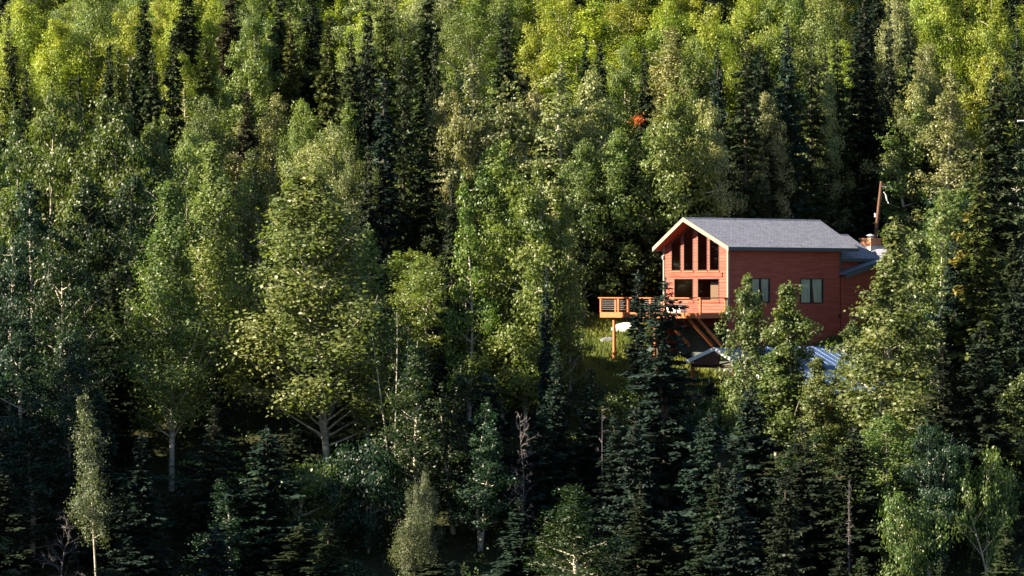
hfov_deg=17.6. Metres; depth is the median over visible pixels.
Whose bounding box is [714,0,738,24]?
birch tree
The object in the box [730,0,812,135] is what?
birch tree
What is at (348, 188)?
birch tree
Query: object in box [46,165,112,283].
aspen tree
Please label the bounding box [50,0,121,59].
aspen tree
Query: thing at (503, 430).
spruce tree
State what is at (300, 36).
aspen tree
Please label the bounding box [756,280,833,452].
aspen tree
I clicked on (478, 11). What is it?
birch tree
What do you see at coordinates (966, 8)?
spruce tree
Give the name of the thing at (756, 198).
spruce tree
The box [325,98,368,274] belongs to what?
aspen tree
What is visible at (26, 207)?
aspen tree
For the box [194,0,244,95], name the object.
birch tree
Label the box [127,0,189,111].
birch tree
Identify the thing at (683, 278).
window
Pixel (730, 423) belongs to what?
shrub
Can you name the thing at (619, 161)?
aspen tree
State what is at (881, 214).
spruce tree
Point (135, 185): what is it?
aspen tree
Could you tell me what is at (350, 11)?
aspen tree
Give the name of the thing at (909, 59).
spruce tree
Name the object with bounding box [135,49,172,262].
spruce tree
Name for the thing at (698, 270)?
window
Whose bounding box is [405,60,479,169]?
aspen tree
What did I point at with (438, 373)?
aspen tree
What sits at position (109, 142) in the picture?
aspen tree
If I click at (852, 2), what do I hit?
birch tree
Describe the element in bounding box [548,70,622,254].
aspen tree
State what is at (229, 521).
conifer tree
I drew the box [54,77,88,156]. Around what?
spruce tree
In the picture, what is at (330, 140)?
birch tree
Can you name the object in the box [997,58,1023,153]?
birch tree
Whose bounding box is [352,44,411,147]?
birch tree
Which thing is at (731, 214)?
spruce tree
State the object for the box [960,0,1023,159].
birch tree
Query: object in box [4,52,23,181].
spruce tree
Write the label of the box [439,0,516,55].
birch tree
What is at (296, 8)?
birch tree
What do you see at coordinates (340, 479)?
shrub
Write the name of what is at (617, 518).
spruce tree
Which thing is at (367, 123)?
spruce tree
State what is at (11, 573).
spruce tree
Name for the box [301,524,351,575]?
spruce tree
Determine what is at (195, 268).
spruce tree
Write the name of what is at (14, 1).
aspen tree
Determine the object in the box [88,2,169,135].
birch tree
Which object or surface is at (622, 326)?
boat
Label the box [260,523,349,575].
spruce tree
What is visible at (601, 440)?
dead tree
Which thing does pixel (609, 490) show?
spruce tree
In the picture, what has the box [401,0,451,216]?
spruce tree
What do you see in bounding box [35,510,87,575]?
dead tree
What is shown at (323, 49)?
birch tree
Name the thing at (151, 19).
aspen tree
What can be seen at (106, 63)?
spruce tree
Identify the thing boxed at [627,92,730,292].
aspen tree
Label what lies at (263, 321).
spruce tree
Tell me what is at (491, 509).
aspen tree
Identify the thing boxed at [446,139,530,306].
aspen tree
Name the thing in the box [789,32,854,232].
spruce tree
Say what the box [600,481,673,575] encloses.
spruce tree
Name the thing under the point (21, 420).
spruce tree
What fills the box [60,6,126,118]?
birch tree
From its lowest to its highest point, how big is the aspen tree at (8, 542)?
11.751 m
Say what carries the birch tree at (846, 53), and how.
on the hillside
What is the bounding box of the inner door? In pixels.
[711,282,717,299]
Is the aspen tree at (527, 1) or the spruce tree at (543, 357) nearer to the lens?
the spruce tree at (543, 357)
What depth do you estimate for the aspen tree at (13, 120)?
228.66 m
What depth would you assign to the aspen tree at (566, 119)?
241.39 m
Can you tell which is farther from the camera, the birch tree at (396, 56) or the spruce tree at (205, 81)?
the birch tree at (396, 56)
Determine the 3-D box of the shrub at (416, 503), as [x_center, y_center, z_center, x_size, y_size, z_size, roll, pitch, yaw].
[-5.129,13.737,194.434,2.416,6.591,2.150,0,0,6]
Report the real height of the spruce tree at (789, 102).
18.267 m
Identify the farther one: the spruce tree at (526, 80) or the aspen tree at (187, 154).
the spruce tree at (526, 80)
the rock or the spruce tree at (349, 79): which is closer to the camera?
the rock
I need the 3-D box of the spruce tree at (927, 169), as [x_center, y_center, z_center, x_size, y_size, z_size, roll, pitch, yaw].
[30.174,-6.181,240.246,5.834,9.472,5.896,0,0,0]
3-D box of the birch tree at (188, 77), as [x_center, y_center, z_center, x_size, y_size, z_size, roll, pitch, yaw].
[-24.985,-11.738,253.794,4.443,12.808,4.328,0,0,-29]
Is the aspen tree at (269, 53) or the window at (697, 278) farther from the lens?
the aspen tree at (269, 53)
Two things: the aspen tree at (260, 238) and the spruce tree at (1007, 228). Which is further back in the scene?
the aspen tree at (260, 238)
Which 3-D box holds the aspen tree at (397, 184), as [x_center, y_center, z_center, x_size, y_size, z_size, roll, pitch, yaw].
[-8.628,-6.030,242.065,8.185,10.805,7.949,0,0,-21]
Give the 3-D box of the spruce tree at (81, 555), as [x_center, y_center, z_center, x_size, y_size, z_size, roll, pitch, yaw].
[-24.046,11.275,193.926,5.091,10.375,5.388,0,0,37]
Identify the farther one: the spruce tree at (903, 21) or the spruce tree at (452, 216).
the spruce tree at (903, 21)
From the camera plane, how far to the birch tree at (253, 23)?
271.73 m
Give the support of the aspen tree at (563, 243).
on the hillside
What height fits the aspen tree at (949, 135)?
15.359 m
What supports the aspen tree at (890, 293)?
on the hillside
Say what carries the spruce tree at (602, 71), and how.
on the hillside
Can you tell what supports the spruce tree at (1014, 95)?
on the hillside
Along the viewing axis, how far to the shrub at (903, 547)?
186.04 m
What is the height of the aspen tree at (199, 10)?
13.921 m
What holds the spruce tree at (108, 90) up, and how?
on the hillside
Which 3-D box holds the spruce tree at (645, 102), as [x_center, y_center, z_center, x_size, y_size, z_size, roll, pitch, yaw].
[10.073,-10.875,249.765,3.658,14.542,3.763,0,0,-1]
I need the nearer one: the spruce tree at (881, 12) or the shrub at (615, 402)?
the shrub at (615, 402)
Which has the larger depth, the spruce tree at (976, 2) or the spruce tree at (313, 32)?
the spruce tree at (976, 2)
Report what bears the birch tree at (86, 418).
on the hillside
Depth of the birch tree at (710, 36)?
257.80 m
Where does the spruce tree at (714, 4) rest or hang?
on the hillside
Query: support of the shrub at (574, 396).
on the hillside
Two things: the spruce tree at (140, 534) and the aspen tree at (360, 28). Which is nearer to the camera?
the spruce tree at (140, 534)
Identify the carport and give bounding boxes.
[684,345,883,436]
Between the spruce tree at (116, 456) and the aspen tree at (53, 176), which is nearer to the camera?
the spruce tree at (116, 456)
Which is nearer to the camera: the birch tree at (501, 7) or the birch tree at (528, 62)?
the birch tree at (528, 62)
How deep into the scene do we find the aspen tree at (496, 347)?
212.42 m
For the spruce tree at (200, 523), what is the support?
on the hillside
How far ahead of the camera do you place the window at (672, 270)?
223.82 m
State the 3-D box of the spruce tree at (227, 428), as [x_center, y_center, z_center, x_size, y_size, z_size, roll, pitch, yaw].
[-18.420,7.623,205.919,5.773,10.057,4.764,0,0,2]
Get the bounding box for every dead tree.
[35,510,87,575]
[504,412,541,532]
[596,408,608,506]
[844,480,852,575]
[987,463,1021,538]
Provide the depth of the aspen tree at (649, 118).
256.22 m
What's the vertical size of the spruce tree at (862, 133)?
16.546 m
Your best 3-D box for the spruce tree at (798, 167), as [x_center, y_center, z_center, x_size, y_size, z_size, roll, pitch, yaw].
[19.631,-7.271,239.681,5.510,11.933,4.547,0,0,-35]
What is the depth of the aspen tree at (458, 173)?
240.88 m
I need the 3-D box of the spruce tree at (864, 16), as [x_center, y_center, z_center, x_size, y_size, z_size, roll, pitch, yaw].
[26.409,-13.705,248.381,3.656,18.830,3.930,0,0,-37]
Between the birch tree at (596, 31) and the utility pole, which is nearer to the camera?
the utility pole
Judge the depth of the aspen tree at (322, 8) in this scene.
293.63 m
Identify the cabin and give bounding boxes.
[598,217,935,371]
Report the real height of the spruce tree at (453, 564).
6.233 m
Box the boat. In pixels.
[611,322,630,331]
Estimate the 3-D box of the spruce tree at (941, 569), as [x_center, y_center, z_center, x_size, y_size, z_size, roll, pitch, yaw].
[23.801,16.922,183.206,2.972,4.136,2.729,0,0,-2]
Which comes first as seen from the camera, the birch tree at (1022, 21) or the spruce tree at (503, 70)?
the spruce tree at (503, 70)
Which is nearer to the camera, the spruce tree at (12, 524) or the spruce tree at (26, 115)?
the spruce tree at (12, 524)
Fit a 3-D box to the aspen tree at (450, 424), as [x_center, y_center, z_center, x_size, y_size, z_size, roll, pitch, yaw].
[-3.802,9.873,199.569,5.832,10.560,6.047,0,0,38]
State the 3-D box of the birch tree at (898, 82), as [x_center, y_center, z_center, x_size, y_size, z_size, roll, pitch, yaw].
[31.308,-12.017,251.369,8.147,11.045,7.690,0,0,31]
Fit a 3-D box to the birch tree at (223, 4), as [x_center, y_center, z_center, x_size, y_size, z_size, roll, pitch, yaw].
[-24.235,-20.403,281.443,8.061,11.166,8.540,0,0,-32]
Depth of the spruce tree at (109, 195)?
227.78 m
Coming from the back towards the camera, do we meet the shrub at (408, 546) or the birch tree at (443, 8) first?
the birch tree at (443, 8)
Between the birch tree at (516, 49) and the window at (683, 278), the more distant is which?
the birch tree at (516, 49)
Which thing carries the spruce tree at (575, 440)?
on the hillside
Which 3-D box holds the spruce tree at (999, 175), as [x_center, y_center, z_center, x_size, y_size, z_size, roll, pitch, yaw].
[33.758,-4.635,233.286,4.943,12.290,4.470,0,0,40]
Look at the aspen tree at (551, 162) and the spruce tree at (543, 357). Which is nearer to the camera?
the spruce tree at (543, 357)
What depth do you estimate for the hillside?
201.54 m
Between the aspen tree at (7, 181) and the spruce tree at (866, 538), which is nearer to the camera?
the spruce tree at (866, 538)
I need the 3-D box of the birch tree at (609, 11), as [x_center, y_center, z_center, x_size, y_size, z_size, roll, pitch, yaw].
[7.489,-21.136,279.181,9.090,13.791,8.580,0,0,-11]
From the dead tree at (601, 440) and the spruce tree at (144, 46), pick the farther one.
the spruce tree at (144, 46)
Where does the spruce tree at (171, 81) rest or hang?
on the hillside
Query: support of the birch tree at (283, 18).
on the hillside
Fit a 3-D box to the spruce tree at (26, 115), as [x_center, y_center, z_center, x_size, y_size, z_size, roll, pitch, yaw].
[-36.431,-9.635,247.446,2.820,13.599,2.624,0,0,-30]
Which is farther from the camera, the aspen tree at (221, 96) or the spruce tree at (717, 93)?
the aspen tree at (221, 96)
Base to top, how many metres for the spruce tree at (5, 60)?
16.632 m
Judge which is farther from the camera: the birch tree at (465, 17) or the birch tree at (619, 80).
the birch tree at (465, 17)
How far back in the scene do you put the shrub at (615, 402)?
210.88 m
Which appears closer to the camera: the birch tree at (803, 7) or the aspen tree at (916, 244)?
the aspen tree at (916, 244)
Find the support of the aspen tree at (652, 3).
on the hillside
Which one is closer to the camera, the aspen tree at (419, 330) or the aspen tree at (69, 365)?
the aspen tree at (69, 365)
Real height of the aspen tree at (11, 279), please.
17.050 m
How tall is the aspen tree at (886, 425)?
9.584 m
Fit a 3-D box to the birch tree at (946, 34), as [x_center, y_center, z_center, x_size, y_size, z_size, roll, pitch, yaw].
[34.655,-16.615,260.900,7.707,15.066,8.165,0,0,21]
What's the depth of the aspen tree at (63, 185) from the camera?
232.77 m
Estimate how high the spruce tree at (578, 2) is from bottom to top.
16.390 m
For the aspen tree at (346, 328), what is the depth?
202.80 m
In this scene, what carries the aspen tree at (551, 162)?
on the hillside
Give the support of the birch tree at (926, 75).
on the hillside
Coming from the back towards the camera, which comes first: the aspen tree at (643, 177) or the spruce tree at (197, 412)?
the aspen tree at (643, 177)
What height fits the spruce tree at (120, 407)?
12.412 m
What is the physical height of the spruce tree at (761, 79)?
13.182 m
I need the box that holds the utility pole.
[874,181,891,237]
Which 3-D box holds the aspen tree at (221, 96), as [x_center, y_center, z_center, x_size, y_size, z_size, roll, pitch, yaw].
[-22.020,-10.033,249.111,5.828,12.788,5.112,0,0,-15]
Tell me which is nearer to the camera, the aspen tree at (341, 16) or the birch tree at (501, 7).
the birch tree at (501, 7)
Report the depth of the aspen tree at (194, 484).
198.29 m
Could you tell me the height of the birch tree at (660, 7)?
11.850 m
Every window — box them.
[670,236,680,271]
[674,278,693,301]
[682,227,693,271]
[696,231,707,271]
[696,278,718,301]
[708,239,719,271]
[751,278,769,302]
[800,278,823,302]
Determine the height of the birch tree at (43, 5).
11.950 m
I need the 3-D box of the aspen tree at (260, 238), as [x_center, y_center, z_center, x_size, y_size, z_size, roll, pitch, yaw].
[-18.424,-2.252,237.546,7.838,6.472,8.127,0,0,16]
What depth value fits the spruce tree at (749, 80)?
258.50 m
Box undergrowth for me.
[3,2,1023,575]
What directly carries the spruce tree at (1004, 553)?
on the hillside
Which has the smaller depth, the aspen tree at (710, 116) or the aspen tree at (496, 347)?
the aspen tree at (496, 347)
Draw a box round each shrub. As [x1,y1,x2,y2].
[227,450,355,557]
[298,450,370,544]
[331,432,429,552]
[387,507,439,575]
[405,467,445,560]
[559,377,619,430]
[566,353,588,388]
[577,383,645,444]
[673,390,736,442]
[698,392,762,454]
[875,479,952,575]
[945,441,1021,574]
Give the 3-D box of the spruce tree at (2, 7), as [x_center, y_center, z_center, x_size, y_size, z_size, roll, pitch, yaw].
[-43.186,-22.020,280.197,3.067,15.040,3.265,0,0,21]
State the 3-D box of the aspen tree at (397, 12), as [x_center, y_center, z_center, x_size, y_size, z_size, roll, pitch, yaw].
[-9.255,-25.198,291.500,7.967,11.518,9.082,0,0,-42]
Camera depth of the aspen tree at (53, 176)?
226.22 m
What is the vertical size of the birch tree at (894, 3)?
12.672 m
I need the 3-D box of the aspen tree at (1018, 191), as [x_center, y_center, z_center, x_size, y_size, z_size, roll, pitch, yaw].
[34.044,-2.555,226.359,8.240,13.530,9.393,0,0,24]
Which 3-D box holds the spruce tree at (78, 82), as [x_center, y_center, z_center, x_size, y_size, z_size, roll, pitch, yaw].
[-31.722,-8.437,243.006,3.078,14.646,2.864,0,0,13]
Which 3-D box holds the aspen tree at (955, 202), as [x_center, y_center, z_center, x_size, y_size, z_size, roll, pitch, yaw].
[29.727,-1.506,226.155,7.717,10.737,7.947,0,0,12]
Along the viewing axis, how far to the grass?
223.81 m
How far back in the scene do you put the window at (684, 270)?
223.06 m
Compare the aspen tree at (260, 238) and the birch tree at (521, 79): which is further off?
the birch tree at (521, 79)
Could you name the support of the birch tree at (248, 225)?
on the hillside
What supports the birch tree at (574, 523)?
on the hillside
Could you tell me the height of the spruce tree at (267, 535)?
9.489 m
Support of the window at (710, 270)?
in the cabin
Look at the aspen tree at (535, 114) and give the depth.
238.97 m
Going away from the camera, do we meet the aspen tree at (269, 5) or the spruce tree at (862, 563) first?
the spruce tree at (862, 563)
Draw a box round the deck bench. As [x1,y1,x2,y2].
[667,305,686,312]
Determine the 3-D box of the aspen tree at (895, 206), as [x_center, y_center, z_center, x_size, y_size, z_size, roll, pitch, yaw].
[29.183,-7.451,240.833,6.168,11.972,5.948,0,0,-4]
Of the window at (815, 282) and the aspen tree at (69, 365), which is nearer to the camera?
the aspen tree at (69, 365)
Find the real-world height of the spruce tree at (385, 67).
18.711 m
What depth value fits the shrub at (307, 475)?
194.67 m
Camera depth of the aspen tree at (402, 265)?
225.78 m
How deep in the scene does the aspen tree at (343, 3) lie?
278.28 m
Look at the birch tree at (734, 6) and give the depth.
280.44 m
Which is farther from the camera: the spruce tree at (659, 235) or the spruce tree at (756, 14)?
the spruce tree at (756, 14)
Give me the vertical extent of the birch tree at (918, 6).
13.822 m
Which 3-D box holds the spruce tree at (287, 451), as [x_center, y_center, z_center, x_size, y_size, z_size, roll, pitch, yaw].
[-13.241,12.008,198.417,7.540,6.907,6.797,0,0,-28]
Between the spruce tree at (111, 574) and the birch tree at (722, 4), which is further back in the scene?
the birch tree at (722, 4)
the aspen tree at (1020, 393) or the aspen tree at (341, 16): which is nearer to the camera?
the aspen tree at (1020, 393)
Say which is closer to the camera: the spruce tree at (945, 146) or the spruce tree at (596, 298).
the spruce tree at (596, 298)
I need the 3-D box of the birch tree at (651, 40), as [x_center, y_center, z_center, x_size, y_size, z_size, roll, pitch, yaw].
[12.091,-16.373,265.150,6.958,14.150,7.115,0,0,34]
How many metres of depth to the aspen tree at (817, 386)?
204.66 m
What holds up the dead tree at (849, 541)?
on the hillside
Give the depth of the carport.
216.26 m
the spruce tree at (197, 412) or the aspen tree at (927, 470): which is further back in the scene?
the spruce tree at (197, 412)
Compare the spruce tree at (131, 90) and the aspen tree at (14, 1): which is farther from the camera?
the aspen tree at (14, 1)
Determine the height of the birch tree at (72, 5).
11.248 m
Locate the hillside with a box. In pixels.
[0,0,1023,575]
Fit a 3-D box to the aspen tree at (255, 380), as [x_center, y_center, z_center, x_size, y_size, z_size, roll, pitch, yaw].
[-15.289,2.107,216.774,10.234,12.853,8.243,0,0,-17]
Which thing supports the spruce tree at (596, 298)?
on the hillside
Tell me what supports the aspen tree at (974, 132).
on the hillside
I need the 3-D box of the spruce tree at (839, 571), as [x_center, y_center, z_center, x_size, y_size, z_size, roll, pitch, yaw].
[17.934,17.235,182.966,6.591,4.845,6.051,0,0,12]
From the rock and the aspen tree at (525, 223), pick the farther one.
the rock
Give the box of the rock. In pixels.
[600,337,612,342]
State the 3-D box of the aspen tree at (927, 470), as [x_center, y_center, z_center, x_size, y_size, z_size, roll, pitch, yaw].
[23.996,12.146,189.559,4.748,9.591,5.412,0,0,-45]
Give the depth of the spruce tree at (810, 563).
190.27 m
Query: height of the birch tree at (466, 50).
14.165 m
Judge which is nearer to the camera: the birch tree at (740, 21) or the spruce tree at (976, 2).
the birch tree at (740, 21)
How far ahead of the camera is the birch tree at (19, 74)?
251.44 m
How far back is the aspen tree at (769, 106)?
238.18 m
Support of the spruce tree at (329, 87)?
on the hillside
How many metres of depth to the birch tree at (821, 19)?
260.44 m
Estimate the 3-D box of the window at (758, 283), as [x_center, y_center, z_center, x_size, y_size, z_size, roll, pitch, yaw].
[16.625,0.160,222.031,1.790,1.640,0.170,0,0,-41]
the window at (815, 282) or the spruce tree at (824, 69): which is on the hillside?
the spruce tree at (824, 69)
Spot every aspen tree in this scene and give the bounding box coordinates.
[0,0,53,17]
[0,77,105,355]
[0,99,59,288]
[0,138,26,245]
[0,143,57,273]
[0,174,64,421]
[0,232,52,482]
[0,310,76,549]
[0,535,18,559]
[1,424,80,561]
[9,220,127,507]
[28,325,109,531]
[39,165,118,308]
[40,170,143,400]
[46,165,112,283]
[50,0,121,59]
[52,93,162,349]
[83,168,172,438]
[90,179,248,491]
[106,113,195,346]
[115,4,201,108]
[135,136,287,421]
[144,433,251,530]
[164,119,227,301]
[170,0,216,51]
[173,120,280,213]
[178,161,426,468]
[182,70,245,185]
[210,227,327,413]
[214,32,281,180]
[225,25,310,189]
[225,216,301,281]
[240,0,290,43]
[287,19,323,141]
[306,0,341,43]
[315,0,400,45]
[317,0,379,63]
[323,0,415,101]
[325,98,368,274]
[330,6,406,89]
[335,223,403,441]
[335,299,452,421]
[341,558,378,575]
[356,131,422,258]
[365,309,418,526]
[369,0,411,52]
[375,339,461,520]
[379,247,432,342]
[379,250,464,402]
[396,0,466,87]
[399,262,466,360]
[402,364,494,533]
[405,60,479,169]
[412,82,480,233]
[413,55,529,256]
[413,250,489,363]
[415,156,485,253]
[434,171,505,437]
[437,236,497,402]
[437,397,523,551]
[443,280,514,386]
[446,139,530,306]
[455,288,555,422]
[460,0,540,86]
[468,181,589,430]
[487,208,579,293]
[495,59,606,260]
[502,0,563,69]
[503,146,583,424]
[509,83,558,214]
[540,99,601,220]
[546,138,627,317]
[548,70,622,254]
[553,223,595,402]
[573,128,661,298]
[612,126,679,298]
[625,94,685,170]
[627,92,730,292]
[642,0,696,51]
[646,0,724,61]
[680,98,748,217]
[714,272,774,433]
[742,91,797,218]
[745,350,807,455]
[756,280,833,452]
[789,356,847,471]
[797,69,857,232]
[819,215,955,493]
[822,319,875,443]
[833,413,941,574]
[859,77,958,236]
[871,105,936,237]
[888,417,977,575]
[892,229,946,405]
[900,187,984,321]
[901,66,988,233]
[913,187,966,394]
[914,174,1019,260]
[944,152,1023,313]
[954,48,1023,198]
[989,372,1023,499]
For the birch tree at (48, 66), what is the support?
on the hillside
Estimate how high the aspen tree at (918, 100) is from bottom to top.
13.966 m
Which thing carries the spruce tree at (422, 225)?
on the hillside
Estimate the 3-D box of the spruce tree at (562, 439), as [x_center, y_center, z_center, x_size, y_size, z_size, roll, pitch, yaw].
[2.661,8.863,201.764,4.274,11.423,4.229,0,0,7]
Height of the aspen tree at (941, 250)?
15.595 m
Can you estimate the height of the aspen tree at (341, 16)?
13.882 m
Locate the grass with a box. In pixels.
[564,294,918,440]
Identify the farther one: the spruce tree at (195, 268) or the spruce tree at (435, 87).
the spruce tree at (435, 87)
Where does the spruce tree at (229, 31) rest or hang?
on the hillside
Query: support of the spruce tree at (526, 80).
on the hillside
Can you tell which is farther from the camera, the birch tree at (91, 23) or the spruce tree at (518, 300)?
the birch tree at (91, 23)
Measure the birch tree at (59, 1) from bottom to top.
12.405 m
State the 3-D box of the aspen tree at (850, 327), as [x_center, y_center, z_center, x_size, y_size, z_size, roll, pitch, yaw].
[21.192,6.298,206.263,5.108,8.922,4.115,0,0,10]
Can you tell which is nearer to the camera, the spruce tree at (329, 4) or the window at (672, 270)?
the window at (672, 270)
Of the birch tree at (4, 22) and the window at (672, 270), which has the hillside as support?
the birch tree at (4, 22)
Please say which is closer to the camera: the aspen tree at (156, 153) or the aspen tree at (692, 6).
the aspen tree at (156, 153)
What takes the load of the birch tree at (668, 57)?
on the hillside
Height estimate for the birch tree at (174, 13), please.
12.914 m
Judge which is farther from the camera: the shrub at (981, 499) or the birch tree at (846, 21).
the birch tree at (846, 21)
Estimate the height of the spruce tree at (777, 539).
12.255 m
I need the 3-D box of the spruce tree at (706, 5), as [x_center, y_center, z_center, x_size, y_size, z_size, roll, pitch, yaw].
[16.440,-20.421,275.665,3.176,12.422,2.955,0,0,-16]
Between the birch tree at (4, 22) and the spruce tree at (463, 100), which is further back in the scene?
the birch tree at (4, 22)
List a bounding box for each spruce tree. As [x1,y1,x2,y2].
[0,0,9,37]
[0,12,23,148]
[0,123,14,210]
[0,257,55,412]
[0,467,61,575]
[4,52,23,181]
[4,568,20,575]
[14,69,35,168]
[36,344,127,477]
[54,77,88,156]
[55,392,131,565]
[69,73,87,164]
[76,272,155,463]
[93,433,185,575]
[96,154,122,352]
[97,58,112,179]
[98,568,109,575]
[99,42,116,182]
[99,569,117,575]
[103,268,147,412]
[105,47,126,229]
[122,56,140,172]
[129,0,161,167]
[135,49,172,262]
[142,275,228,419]
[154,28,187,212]
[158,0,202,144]
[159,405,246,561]
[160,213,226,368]
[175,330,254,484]
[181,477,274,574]
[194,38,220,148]
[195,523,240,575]
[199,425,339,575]
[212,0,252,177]
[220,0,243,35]
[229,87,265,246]
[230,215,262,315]
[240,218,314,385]
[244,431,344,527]
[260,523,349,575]
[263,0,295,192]
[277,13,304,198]
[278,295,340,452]
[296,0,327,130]
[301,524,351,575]
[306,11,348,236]
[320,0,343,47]
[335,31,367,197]
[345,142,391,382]
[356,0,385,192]
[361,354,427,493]
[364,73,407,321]
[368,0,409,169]
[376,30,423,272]
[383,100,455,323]
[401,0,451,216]
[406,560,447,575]
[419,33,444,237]
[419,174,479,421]
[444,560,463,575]
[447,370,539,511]
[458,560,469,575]
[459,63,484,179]
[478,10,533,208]
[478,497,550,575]
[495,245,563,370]
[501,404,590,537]
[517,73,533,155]
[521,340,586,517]
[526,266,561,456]
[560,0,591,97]
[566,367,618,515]
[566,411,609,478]
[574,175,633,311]
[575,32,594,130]
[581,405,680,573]
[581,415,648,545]
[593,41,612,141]
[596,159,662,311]
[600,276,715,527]
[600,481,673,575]
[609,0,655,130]
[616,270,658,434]
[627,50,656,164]
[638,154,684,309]
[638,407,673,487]
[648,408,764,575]
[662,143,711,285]
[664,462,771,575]
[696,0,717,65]
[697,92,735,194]
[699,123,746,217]
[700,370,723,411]
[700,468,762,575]
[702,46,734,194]
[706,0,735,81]
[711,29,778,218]
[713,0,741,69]
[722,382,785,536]
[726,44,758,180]
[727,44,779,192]
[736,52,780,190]
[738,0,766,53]
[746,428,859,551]
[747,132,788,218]
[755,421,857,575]
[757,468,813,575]
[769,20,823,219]
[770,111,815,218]
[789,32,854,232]
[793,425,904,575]
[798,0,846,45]
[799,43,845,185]
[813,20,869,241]
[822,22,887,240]
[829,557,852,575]
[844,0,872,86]
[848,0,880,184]
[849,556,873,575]
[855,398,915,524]
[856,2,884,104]
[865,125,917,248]
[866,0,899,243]
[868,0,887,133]
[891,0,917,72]
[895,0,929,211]
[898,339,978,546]
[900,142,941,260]
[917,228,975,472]
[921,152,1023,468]
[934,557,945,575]
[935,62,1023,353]
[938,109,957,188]
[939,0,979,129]
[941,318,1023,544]
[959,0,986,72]
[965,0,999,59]
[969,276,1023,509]
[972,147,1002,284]
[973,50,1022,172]
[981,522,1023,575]
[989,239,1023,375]
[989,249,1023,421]
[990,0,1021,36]
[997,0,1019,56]
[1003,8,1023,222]
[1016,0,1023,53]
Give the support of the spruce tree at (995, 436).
on the hillside
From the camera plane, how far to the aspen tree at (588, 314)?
217.00 m
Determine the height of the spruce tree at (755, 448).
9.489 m
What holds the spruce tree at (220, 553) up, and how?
on the hillside
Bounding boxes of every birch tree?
[0,0,74,133]
[0,4,49,96]
[0,45,57,164]
[0,76,54,158]
[5,0,69,68]
[25,19,127,146]
[39,0,69,24]
[41,0,131,129]
[47,0,124,82]
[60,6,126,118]
[63,389,127,575]
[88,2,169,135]
[107,0,126,18]
[108,0,163,67]
[111,0,178,41]
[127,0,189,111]
[154,0,211,129]
[159,51,201,143]
[171,94,251,286]
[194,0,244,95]
[195,0,258,66]
[210,148,293,355]
[224,0,276,103]
[237,92,300,232]
[252,0,348,73]
[256,4,302,46]
[267,98,334,267]
[278,118,373,310]
[300,43,342,115]
[312,148,386,313]
[315,45,368,179]
[340,10,413,149]
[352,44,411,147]
[383,0,452,66]
[393,0,490,107]
[411,203,462,255]
[429,8,498,124]
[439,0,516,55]
[441,0,518,124]
[462,0,532,109]
[475,77,541,167]
[479,34,557,118]
[480,70,547,147]
[487,22,572,143]
[521,483,642,575]
[532,0,606,105]
[538,0,658,140]
[556,0,608,74]
[562,0,652,90]
[591,0,654,106]
[594,38,658,171]
[623,25,728,170]
[624,0,693,128]
[639,0,709,36]
[658,34,734,154]
[675,2,747,157]
[706,0,791,142]
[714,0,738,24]
[723,0,779,58]
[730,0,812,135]
[741,0,817,93]
[772,0,854,142]
[797,39,879,156]
[831,0,869,39]
[832,0,860,25]
[869,0,922,132]
[869,0,937,51]
[880,58,980,162]
[889,42,962,160]
[900,0,977,84]
[913,0,993,144]
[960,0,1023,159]
[997,6,1023,71]
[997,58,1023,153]
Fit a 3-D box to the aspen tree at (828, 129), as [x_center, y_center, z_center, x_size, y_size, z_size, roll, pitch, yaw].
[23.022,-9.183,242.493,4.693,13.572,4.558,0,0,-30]
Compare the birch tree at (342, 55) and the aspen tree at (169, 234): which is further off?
the birch tree at (342, 55)
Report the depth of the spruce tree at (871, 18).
270.85 m
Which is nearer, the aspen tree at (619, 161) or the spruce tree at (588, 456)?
the spruce tree at (588, 456)
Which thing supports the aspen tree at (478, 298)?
on the hillside
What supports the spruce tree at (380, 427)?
on the hillside
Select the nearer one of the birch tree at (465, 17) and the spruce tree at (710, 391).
the spruce tree at (710, 391)
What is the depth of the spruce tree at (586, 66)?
255.80 m
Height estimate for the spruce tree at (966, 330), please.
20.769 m
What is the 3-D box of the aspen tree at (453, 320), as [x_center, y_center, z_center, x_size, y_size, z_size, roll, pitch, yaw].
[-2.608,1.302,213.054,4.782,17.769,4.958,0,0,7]
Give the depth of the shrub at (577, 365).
219.68 m
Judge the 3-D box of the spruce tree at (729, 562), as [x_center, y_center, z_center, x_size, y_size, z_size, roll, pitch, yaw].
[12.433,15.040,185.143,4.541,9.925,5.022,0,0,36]
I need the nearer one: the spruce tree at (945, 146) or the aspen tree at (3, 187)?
the aspen tree at (3, 187)
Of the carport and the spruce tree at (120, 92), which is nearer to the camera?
the carport
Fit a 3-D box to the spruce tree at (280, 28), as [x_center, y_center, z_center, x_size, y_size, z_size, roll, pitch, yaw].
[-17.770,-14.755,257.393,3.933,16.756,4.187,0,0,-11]
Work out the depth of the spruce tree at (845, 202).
242.67 m
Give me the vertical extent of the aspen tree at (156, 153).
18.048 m
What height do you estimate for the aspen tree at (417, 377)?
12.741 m
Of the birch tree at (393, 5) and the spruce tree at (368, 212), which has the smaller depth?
the spruce tree at (368, 212)
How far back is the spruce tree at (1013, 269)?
215.60 m
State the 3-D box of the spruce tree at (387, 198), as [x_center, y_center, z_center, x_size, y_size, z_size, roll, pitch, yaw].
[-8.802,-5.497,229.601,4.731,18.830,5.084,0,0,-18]
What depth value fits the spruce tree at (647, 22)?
273.59 m
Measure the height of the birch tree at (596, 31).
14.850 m

